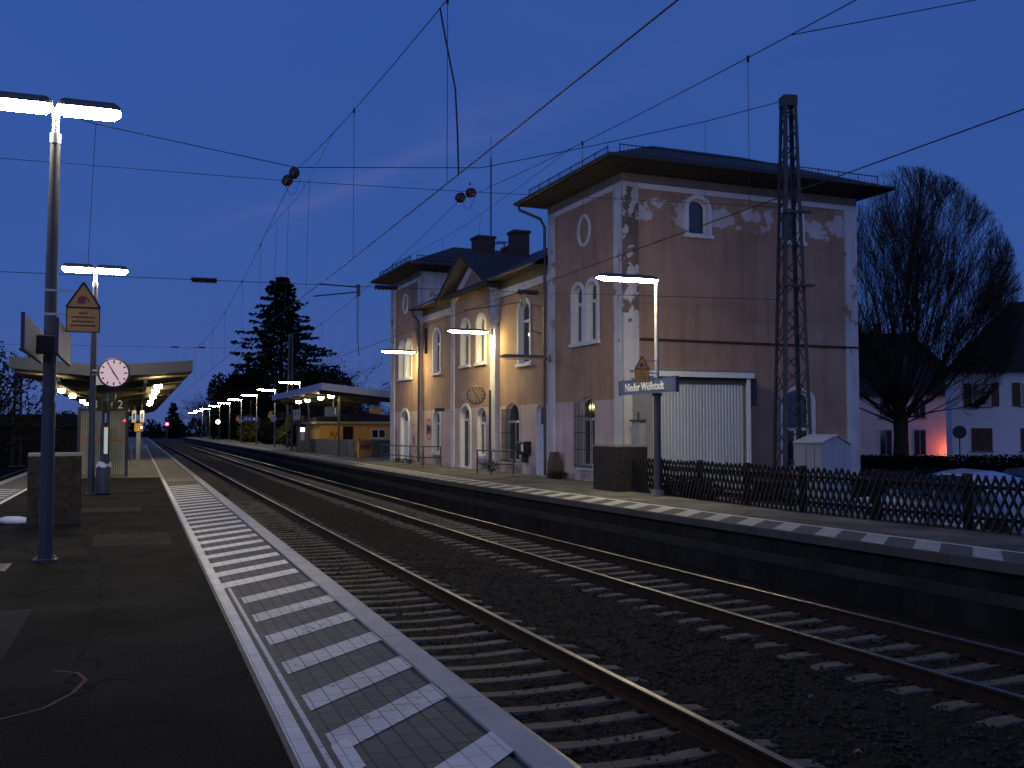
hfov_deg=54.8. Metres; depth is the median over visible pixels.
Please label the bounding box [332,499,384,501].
sleeper
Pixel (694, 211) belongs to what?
window
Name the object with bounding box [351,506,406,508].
sleeper
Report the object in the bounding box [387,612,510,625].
sleeper
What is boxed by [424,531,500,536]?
sleeper
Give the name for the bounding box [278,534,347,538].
sleeper
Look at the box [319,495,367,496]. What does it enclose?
sleeper
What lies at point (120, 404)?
track sign
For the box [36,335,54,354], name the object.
loudspeaker
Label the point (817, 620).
sleeper
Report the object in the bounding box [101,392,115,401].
train display
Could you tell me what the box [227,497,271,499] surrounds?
sleeper
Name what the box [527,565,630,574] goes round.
sleeper
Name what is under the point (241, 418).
platform lamp
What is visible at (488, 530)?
sleeper
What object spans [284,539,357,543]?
sleeper
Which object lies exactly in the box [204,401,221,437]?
bush
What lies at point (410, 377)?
window
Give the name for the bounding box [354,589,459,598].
sleeper
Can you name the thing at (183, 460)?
distant sleepers
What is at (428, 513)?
sleeper
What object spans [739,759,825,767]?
sleeper
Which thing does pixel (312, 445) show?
wheelie bin
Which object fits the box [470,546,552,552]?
sleeper
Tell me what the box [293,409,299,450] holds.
bus stop sign
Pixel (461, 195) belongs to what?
insulator pair
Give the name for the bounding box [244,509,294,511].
sleeper
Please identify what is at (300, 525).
sleeper
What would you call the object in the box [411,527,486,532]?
sleeper
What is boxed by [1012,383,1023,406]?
window
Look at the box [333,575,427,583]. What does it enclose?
sleeper
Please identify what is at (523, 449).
ticket validator
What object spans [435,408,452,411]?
security camera
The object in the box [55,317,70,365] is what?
name board
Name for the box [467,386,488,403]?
station clock
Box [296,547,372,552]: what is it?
sleeper
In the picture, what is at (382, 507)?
sleeper
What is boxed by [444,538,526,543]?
sleeper
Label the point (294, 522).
sleeper
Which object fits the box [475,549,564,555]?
sleeper
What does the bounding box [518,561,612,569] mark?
sleeper
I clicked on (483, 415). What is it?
window
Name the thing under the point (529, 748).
platform edge slabs
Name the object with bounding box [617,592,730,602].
sleeper
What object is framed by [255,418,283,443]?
bush
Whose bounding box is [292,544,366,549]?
sleeper
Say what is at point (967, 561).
platform edge slabs
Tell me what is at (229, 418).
platform lamp
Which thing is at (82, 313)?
warning sign
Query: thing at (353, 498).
sleeper
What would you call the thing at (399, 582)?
sleeper
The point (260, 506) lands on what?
sleeper
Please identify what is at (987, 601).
side platform
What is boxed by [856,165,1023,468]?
bare tree
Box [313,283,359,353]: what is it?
steady arm
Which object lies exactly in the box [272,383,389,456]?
platform canopy
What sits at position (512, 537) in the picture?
sleeper
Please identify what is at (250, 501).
sleeper
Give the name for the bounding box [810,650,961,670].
sleeper
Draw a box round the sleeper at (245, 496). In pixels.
[228,495,267,497]
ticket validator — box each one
[134,423,142,459]
[516,441,530,462]
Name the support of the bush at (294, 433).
on the side platform at (987, 601)
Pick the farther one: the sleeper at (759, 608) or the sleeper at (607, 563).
the sleeper at (607, 563)
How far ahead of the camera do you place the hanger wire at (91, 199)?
23.67 m
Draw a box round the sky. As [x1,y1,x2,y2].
[0,0,1023,431]
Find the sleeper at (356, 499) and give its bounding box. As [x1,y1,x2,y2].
[325,497,377,499]
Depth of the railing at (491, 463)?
37.21 m
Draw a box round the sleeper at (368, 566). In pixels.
[318,563,403,570]
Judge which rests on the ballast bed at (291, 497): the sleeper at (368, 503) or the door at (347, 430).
the sleeper at (368, 503)
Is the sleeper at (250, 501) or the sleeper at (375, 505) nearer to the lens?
the sleeper at (375, 505)
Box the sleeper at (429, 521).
[387,518,453,522]
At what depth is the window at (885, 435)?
85.70 m
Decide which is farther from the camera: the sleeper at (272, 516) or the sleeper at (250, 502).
the sleeper at (250, 502)
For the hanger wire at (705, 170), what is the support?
hanging from the head span
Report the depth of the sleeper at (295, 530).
25.82 m
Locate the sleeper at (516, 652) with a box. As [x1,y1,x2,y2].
[432,644,578,662]
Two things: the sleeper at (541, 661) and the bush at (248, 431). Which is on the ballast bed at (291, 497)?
the sleeper at (541, 661)
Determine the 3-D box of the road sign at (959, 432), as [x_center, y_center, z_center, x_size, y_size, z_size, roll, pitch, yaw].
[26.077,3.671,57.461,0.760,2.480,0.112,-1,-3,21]
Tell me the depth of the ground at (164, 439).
287.33 m
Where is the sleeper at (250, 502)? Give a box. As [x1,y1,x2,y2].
[232,501,279,503]
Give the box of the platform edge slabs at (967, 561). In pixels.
[182,437,1023,575]
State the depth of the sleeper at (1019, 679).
10.24 m
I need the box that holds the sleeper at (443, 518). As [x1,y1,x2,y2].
[381,517,445,520]
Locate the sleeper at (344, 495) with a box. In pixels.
[318,494,364,495]
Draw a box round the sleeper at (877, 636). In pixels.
[753,632,886,648]
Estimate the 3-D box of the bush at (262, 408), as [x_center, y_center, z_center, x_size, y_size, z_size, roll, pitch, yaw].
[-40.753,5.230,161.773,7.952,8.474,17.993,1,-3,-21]
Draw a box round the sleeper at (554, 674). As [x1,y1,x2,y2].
[462,665,622,685]
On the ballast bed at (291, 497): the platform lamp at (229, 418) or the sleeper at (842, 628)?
the sleeper at (842, 628)
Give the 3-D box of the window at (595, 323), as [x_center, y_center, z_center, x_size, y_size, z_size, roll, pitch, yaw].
[2.693,-2.408,32.535,0.296,2.210,1.100,1,-3,-23]
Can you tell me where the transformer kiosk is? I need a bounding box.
[793,434,851,511]
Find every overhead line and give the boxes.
[162,0,678,409]
[181,0,1023,412]
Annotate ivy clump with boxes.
[663,475,722,499]
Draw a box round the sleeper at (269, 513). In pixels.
[248,512,300,514]
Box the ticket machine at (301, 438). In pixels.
[297,426,306,451]
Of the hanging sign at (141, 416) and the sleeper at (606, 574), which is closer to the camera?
the sleeper at (606, 574)
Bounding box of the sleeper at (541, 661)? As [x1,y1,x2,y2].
[447,654,600,671]
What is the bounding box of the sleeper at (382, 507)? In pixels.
[345,505,403,507]
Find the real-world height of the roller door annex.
4.030 m
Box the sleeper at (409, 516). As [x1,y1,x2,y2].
[373,514,436,517]
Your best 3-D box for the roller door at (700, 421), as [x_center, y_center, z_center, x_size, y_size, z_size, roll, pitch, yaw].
[5.768,1.757,30.162,3.205,3.570,0.025,1,-3,-23]
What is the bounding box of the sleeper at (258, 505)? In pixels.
[237,504,285,506]
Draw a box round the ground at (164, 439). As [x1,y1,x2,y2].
[111,432,210,441]
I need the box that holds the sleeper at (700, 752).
[578,739,779,767]
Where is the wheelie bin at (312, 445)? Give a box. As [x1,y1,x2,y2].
[310,439,315,452]
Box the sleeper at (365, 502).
[335,500,387,502]
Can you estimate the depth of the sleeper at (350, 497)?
38.60 m
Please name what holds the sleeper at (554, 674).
on the ballast bed at (291, 497)
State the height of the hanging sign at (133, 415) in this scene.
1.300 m
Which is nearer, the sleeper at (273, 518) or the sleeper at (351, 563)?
the sleeper at (351, 563)
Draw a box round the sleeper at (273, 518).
[253,516,305,519]
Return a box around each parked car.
[846,468,1023,533]
[997,465,1023,477]
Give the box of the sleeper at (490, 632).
[408,627,540,642]
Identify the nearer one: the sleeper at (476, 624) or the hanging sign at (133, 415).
the sleeper at (476, 624)
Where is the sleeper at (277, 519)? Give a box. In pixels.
[255,518,312,520]
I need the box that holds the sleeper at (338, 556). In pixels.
[304,553,382,559]
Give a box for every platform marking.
[0,445,513,767]
[237,444,1023,560]
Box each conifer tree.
[161,402,182,438]
[205,277,340,438]
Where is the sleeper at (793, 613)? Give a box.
[675,610,800,622]
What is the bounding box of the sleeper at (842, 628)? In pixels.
[719,624,858,640]
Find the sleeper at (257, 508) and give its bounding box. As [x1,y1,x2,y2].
[240,507,288,509]
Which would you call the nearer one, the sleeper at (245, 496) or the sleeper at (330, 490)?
the sleeper at (245, 496)
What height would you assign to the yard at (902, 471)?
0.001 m
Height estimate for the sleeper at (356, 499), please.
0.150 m
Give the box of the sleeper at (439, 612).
[378,606,491,618]
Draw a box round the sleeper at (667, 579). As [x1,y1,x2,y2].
[571,577,676,586]
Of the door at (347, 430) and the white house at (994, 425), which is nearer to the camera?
the white house at (994, 425)
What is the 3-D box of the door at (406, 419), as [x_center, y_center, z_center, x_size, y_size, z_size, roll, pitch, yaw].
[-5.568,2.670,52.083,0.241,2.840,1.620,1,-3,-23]
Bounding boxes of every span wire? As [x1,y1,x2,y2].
[0,158,770,206]
[0,271,780,299]
[18,344,270,348]
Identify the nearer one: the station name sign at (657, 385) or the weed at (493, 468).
the station name sign at (657, 385)
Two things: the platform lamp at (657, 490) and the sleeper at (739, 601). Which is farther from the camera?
the platform lamp at (657, 490)
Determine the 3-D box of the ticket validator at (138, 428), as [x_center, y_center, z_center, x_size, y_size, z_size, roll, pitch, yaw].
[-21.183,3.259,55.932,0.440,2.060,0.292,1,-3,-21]
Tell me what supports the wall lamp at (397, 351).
attached to the station building at (569, 404)
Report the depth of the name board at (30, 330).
11.72 m
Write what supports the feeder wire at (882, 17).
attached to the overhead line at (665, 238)
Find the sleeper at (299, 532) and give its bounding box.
[272,530,338,534]
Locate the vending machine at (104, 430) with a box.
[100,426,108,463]
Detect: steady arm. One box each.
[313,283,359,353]
[464,293,524,310]
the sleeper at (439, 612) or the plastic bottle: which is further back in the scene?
the plastic bottle
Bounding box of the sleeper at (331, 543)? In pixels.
[288,541,360,546]
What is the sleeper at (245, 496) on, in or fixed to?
on the ballast bed at (291, 497)
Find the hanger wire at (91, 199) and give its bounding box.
[87,127,95,274]
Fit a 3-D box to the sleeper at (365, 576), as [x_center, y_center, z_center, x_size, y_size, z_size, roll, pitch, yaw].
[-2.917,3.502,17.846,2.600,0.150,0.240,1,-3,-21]
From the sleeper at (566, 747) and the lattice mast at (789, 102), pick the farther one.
the lattice mast at (789, 102)
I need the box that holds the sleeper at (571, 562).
[507,558,600,565]
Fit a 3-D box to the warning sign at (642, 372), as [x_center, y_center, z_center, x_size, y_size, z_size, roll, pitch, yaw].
[3.420,-0.386,25.195,0.665,0.670,0.034,1,-3,-21]
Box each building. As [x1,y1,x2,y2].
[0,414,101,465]
[302,408,389,451]
[370,143,895,481]
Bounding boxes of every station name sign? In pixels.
[243,404,257,420]
[619,376,678,395]
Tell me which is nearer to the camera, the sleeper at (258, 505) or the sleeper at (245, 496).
the sleeper at (258, 505)
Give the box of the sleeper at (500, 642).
[421,635,554,652]
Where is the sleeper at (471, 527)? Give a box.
[407,525,476,529]
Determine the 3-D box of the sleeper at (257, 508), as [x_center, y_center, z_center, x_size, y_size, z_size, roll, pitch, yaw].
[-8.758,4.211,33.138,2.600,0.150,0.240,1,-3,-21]
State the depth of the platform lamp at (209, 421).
180.82 m
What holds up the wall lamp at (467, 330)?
attached to the station building at (569, 404)
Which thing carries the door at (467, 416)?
in the station building at (569, 404)
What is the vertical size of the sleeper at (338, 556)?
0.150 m
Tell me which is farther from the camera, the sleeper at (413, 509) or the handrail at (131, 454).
the handrail at (131, 454)
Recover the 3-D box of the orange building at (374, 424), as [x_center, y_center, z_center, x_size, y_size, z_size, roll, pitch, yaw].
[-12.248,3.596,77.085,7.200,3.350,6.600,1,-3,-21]
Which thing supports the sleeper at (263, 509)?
on the ballast bed at (291, 497)
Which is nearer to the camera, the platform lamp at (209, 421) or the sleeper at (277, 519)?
the sleeper at (277, 519)
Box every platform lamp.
[0,91,120,562]
[62,263,127,494]
[194,410,202,437]
[200,408,209,438]
[209,405,219,439]
[218,402,230,441]
[228,399,241,442]
[241,394,257,444]
[257,388,275,446]
[279,381,300,425]
[596,273,663,495]
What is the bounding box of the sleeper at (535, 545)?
[460,543,543,548]
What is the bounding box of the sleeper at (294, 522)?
[259,521,317,524]
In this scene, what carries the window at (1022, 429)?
in the white house at (994, 425)
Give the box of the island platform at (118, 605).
[0,437,528,767]
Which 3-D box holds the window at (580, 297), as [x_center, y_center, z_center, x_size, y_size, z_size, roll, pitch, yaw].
[2.287,-2.363,33.489,0.296,2.210,1.100,1,-3,-23]
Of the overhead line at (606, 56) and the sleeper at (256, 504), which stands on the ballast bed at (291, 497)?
the sleeper at (256, 504)
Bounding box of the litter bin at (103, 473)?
[96,461,110,494]
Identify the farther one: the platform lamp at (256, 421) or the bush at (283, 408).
the bush at (283, 408)
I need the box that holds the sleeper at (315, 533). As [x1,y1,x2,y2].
[275,532,342,536]
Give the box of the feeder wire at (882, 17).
[793,0,974,34]
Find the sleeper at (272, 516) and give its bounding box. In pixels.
[252,515,302,517]
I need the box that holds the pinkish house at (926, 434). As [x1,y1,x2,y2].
[858,323,947,455]
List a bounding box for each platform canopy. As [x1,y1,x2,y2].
[9,356,192,464]
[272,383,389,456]
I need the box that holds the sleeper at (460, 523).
[394,522,465,525]
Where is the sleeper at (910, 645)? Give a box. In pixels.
[775,641,922,659]
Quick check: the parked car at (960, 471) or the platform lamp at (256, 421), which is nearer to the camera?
the parked car at (960, 471)
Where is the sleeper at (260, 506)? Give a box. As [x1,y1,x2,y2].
[239,505,286,507]
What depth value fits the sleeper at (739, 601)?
14.98 m
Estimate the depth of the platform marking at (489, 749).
6.89 m
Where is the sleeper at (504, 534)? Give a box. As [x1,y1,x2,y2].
[430,533,508,538]
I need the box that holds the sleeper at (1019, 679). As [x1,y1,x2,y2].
[886,674,1023,693]
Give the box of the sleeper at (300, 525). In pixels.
[265,524,319,528]
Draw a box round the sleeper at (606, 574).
[541,569,641,577]
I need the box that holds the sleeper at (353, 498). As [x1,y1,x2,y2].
[322,496,373,498]
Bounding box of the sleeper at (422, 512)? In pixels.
[363,511,426,514]
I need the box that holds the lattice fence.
[631,457,1023,534]
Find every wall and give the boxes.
[315,438,354,456]
[357,440,371,456]
[372,440,389,455]
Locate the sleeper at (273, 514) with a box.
[249,513,303,515]
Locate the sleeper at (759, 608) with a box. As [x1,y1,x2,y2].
[656,603,776,616]
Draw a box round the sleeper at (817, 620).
[696,616,827,631]
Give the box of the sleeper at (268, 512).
[245,510,296,512]
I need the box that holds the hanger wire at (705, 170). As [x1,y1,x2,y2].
[705,152,705,189]
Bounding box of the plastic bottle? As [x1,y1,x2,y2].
[0,516,25,524]
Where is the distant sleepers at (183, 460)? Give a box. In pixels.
[171,454,258,465]
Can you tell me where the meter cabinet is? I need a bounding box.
[629,412,645,444]
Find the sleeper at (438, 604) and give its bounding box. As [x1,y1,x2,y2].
[369,600,482,610]
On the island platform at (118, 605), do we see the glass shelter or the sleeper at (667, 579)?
the glass shelter
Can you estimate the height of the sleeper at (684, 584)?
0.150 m
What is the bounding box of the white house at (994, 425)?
[942,302,1023,463]
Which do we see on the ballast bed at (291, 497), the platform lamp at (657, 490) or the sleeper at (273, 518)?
the sleeper at (273, 518)
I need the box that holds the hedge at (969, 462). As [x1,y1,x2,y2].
[860,453,1023,469]
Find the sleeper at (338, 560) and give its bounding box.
[307,556,391,562]
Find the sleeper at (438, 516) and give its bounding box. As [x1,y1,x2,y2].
[375,515,440,518]
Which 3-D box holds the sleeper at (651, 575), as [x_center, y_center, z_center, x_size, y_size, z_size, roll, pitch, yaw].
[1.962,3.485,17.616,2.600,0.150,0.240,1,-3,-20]
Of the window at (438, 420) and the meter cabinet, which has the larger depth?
the window at (438, 420)
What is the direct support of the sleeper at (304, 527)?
on the ballast bed at (291, 497)
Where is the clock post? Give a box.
[489,390,490,470]
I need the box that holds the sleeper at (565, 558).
[495,555,587,561]
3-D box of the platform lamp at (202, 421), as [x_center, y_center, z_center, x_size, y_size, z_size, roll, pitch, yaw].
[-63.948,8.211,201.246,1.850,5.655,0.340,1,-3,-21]
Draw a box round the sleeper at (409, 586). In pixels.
[346,583,450,593]
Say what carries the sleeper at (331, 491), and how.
on the ballast bed at (291, 497)
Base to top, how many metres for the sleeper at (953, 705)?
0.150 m
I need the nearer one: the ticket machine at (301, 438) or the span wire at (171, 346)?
the ticket machine at (301, 438)
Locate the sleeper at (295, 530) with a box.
[270,528,333,532]
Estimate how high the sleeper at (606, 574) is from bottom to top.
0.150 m
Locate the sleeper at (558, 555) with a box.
[490,552,575,558]
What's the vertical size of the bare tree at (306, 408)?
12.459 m
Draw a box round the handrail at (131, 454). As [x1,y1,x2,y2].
[131,445,138,465]
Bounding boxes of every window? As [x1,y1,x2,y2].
[371,429,385,437]
[397,340,404,381]
[403,338,412,379]
[430,409,441,454]
[431,327,440,375]
[458,317,470,368]
[474,313,486,365]
[475,409,485,458]
[500,404,519,464]
[515,297,531,366]
[568,282,584,347]
[573,397,595,470]
[582,277,599,345]
[684,194,713,239]
[776,205,806,246]
[780,386,815,472]
[879,400,891,418]
[880,430,892,455]
[912,400,926,418]
[914,430,926,455]
[964,383,998,406]
[971,428,993,451]
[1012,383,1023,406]
[1020,428,1023,451]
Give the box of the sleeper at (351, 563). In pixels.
[313,559,398,566]
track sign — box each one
[88,399,101,410]
[113,391,126,410]
[325,397,337,416]
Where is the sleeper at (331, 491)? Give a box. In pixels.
[305,490,350,491]
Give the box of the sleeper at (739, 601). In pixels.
[634,598,752,609]
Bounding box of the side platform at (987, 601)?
[183,437,1023,639]
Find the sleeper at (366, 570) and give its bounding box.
[323,567,410,574]
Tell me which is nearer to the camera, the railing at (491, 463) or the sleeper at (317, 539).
the sleeper at (317, 539)
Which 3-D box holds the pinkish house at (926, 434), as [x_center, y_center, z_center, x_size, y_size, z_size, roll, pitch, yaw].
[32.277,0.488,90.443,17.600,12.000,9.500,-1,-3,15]
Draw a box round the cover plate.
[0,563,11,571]
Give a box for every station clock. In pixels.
[92,358,129,387]
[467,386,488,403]
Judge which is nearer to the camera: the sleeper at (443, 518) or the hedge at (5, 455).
the sleeper at (443, 518)
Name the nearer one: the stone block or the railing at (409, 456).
the stone block
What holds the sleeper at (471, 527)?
on the ballast bed at (291, 497)
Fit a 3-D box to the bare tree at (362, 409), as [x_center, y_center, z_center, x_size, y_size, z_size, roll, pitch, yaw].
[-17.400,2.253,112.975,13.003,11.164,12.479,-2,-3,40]
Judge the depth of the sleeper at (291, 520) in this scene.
28.40 m
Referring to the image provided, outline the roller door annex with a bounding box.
[630,368,755,499]
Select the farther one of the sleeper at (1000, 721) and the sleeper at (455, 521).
the sleeper at (455, 521)
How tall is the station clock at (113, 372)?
0.800 m
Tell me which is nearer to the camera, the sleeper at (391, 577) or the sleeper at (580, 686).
the sleeper at (580, 686)
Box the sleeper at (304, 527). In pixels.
[267,526,327,530]
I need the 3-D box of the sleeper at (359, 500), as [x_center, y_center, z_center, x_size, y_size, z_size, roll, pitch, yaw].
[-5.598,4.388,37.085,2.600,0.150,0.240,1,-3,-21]
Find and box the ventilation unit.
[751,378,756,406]
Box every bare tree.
[0,341,76,451]
[166,379,222,437]
[262,343,386,426]
[304,357,389,416]
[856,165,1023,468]
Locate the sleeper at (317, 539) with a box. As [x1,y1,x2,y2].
[281,537,347,541]
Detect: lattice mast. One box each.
[7,371,24,466]
[286,334,292,447]
[773,94,814,503]
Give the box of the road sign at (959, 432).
[952,426,966,467]
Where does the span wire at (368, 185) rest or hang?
attached to the lattice mast at (789, 102)
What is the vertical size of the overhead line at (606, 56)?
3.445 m
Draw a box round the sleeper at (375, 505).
[343,504,399,506]
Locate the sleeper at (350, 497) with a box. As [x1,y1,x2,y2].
[321,496,370,497]
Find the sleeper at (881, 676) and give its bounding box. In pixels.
[845,660,1000,682]
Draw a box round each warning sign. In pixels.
[44,282,100,332]
[635,356,656,381]
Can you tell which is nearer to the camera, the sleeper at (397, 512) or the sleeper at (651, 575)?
the sleeper at (651, 575)
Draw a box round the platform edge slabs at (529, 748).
[0,437,576,767]
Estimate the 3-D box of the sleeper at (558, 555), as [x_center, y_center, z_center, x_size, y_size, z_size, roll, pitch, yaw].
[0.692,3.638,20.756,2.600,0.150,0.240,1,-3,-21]
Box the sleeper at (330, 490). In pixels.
[304,489,347,490]
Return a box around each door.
[343,426,352,439]
[400,408,409,460]
[459,403,471,467]
[540,405,546,474]
[661,383,743,498]
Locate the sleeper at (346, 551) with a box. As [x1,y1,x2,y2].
[300,550,376,555]
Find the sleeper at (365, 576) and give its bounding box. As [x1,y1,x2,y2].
[328,571,418,578]
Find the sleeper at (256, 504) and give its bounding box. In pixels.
[236,503,282,505]
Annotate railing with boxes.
[381,444,440,465]
[477,449,513,474]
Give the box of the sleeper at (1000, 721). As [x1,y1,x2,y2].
[976,714,1023,728]
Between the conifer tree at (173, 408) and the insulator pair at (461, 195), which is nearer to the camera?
the insulator pair at (461, 195)
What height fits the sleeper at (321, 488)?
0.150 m
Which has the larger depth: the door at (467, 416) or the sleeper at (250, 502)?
the door at (467, 416)
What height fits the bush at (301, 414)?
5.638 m
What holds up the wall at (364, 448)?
on the side platform at (987, 601)
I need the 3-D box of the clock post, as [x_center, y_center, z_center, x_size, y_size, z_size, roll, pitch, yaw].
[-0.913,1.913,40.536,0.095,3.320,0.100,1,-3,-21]
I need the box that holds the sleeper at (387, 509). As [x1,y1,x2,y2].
[353,507,412,509]
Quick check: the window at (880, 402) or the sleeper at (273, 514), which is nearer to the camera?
the sleeper at (273, 514)
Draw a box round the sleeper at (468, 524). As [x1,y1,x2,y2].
[401,523,470,527]
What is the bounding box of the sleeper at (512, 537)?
[435,536,516,540]
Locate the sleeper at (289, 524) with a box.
[262,522,323,525]
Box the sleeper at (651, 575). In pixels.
[555,573,657,581]
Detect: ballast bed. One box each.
[0,465,27,481]
[153,441,1023,767]
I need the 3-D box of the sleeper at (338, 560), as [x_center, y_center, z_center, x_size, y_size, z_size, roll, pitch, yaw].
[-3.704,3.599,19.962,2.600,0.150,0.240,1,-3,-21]
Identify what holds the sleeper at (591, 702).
on the ballast bed at (291, 497)
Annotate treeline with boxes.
[36,410,216,438]
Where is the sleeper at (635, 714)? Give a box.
[524,704,707,732]
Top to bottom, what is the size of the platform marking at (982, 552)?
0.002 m
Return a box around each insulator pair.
[282,166,300,194]
[455,183,475,208]
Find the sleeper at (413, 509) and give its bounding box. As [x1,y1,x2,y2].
[359,508,416,511]
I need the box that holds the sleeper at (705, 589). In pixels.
[598,587,711,597]
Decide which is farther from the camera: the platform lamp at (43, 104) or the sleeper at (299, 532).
the sleeper at (299, 532)
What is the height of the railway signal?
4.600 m
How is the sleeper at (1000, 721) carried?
on the ballast bed at (291, 497)
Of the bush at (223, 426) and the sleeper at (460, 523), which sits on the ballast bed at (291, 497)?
the sleeper at (460, 523)
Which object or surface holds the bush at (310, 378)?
on the ground at (164, 439)
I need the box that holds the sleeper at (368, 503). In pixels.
[337,501,391,503]
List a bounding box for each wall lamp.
[381,349,417,354]
[448,328,493,334]
[500,354,550,361]
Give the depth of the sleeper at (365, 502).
35.97 m
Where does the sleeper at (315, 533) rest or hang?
on the ballast bed at (291, 497)
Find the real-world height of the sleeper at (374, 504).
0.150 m
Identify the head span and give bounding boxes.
[78,101,780,167]
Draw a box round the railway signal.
[165,420,168,442]
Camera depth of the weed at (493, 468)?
39.19 m
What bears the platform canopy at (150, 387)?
on the island platform at (118, 605)
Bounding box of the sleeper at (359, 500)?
[328,498,380,500]
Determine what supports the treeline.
on the ground at (164, 439)
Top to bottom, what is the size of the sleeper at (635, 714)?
0.150 m
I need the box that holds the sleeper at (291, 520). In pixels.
[257,519,314,522]
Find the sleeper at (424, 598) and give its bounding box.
[361,594,471,604]
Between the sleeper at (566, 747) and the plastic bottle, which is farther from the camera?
the plastic bottle
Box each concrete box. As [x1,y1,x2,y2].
[26,452,81,525]
[593,444,647,491]
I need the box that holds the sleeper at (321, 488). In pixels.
[297,487,339,488]
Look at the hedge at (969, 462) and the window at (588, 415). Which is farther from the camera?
the hedge at (969, 462)
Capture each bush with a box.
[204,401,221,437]
[207,372,226,417]
[217,363,269,438]
[217,404,240,438]
[225,413,245,440]
[236,414,261,441]
[243,391,280,421]
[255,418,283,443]
[263,404,281,421]
[270,372,349,423]
[276,415,305,445]
[285,365,354,389]
[286,423,306,444]
[296,407,369,417]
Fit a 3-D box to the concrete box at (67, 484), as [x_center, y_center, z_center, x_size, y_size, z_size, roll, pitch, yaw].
[-8.345,1.892,17.997,0.880,1.270,0.800,1,-3,-25]
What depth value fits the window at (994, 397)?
63.55 m
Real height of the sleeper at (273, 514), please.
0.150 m
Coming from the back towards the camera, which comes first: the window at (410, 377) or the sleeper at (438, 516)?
the window at (410, 377)
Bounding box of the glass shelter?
[77,407,129,476]
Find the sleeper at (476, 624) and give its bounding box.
[397,620,521,633]
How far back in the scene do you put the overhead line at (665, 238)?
17.10 m
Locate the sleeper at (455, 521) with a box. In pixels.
[390,520,458,524]
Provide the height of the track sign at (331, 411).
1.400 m
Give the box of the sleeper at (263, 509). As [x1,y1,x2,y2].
[242,508,293,510]
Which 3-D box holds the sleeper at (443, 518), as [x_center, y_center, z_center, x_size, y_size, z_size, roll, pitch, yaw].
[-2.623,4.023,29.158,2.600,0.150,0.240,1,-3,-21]
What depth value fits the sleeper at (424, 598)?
15.27 m
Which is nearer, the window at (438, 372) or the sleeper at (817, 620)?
the sleeper at (817, 620)
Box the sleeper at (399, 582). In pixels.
[340,579,439,587]
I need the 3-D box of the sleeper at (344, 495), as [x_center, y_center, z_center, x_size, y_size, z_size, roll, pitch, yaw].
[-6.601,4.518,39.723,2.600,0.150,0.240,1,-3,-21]
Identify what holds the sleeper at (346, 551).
on the ballast bed at (291, 497)
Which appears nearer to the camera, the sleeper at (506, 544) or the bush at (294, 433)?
the sleeper at (506, 544)
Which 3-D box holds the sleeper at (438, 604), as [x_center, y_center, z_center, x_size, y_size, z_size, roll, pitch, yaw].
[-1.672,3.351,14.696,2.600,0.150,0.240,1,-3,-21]
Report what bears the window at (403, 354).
in the station building at (569, 404)
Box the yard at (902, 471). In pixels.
[751,455,1000,513]
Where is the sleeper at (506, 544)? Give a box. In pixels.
[451,540,534,545]
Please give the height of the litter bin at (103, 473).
0.870 m
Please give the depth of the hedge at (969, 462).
55.06 m
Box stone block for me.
[547,452,562,478]
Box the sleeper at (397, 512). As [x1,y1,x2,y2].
[362,510,420,512]
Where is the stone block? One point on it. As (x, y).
(554, 464)
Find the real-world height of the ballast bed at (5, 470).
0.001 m
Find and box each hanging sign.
[132,410,135,421]
[140,405,143,421]
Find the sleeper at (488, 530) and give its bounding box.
[418,529,494,533]
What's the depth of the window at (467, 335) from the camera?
44.02 m
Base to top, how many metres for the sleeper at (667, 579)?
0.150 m
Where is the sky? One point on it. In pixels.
(268, 80)
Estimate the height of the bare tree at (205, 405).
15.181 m
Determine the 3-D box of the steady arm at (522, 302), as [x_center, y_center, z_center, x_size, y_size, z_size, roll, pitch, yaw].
[-0.469,-2.257,27.181,1.808,0.587,0.064,1,-3,-24]
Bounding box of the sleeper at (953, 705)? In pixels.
[931,695,1023,711]
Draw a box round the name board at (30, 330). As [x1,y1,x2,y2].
[20,312,42,363]
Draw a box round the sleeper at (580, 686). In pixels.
[480,677,647,698]
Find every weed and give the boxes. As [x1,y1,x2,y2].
[392,458,415,462]
[482,459,498,471]
[547,470,568,478]
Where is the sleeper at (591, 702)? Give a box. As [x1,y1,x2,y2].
[502,690,668,715]
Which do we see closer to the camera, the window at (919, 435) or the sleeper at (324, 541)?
the sleeper at (324, 541)
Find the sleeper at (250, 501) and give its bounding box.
[231,500,277,501]
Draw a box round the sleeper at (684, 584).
[583,582,690,592]
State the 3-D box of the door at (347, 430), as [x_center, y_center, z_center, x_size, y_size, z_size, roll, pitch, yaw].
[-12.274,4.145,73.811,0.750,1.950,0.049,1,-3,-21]
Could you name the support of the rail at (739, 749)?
on the sleeper at (245, 496)
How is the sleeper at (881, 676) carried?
on the ballast bed at (291, 497)
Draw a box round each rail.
[0,468,27,480]
[158,441,804,767]
[171,441,1023,714]
[178,441,1023,670]
[466,682,581,767]
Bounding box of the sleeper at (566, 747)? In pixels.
[550,720,740,753]
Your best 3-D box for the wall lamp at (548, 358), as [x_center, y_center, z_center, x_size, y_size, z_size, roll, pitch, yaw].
[0.475,-0.935,35.030,1.889,0.240,0.280,1,-3,-23]
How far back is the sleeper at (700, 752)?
7.93 m
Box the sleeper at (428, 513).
[370,512,430,515]
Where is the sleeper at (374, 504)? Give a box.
[344,503,395,504]
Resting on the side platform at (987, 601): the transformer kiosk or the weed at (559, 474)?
the weed at (559, 474)

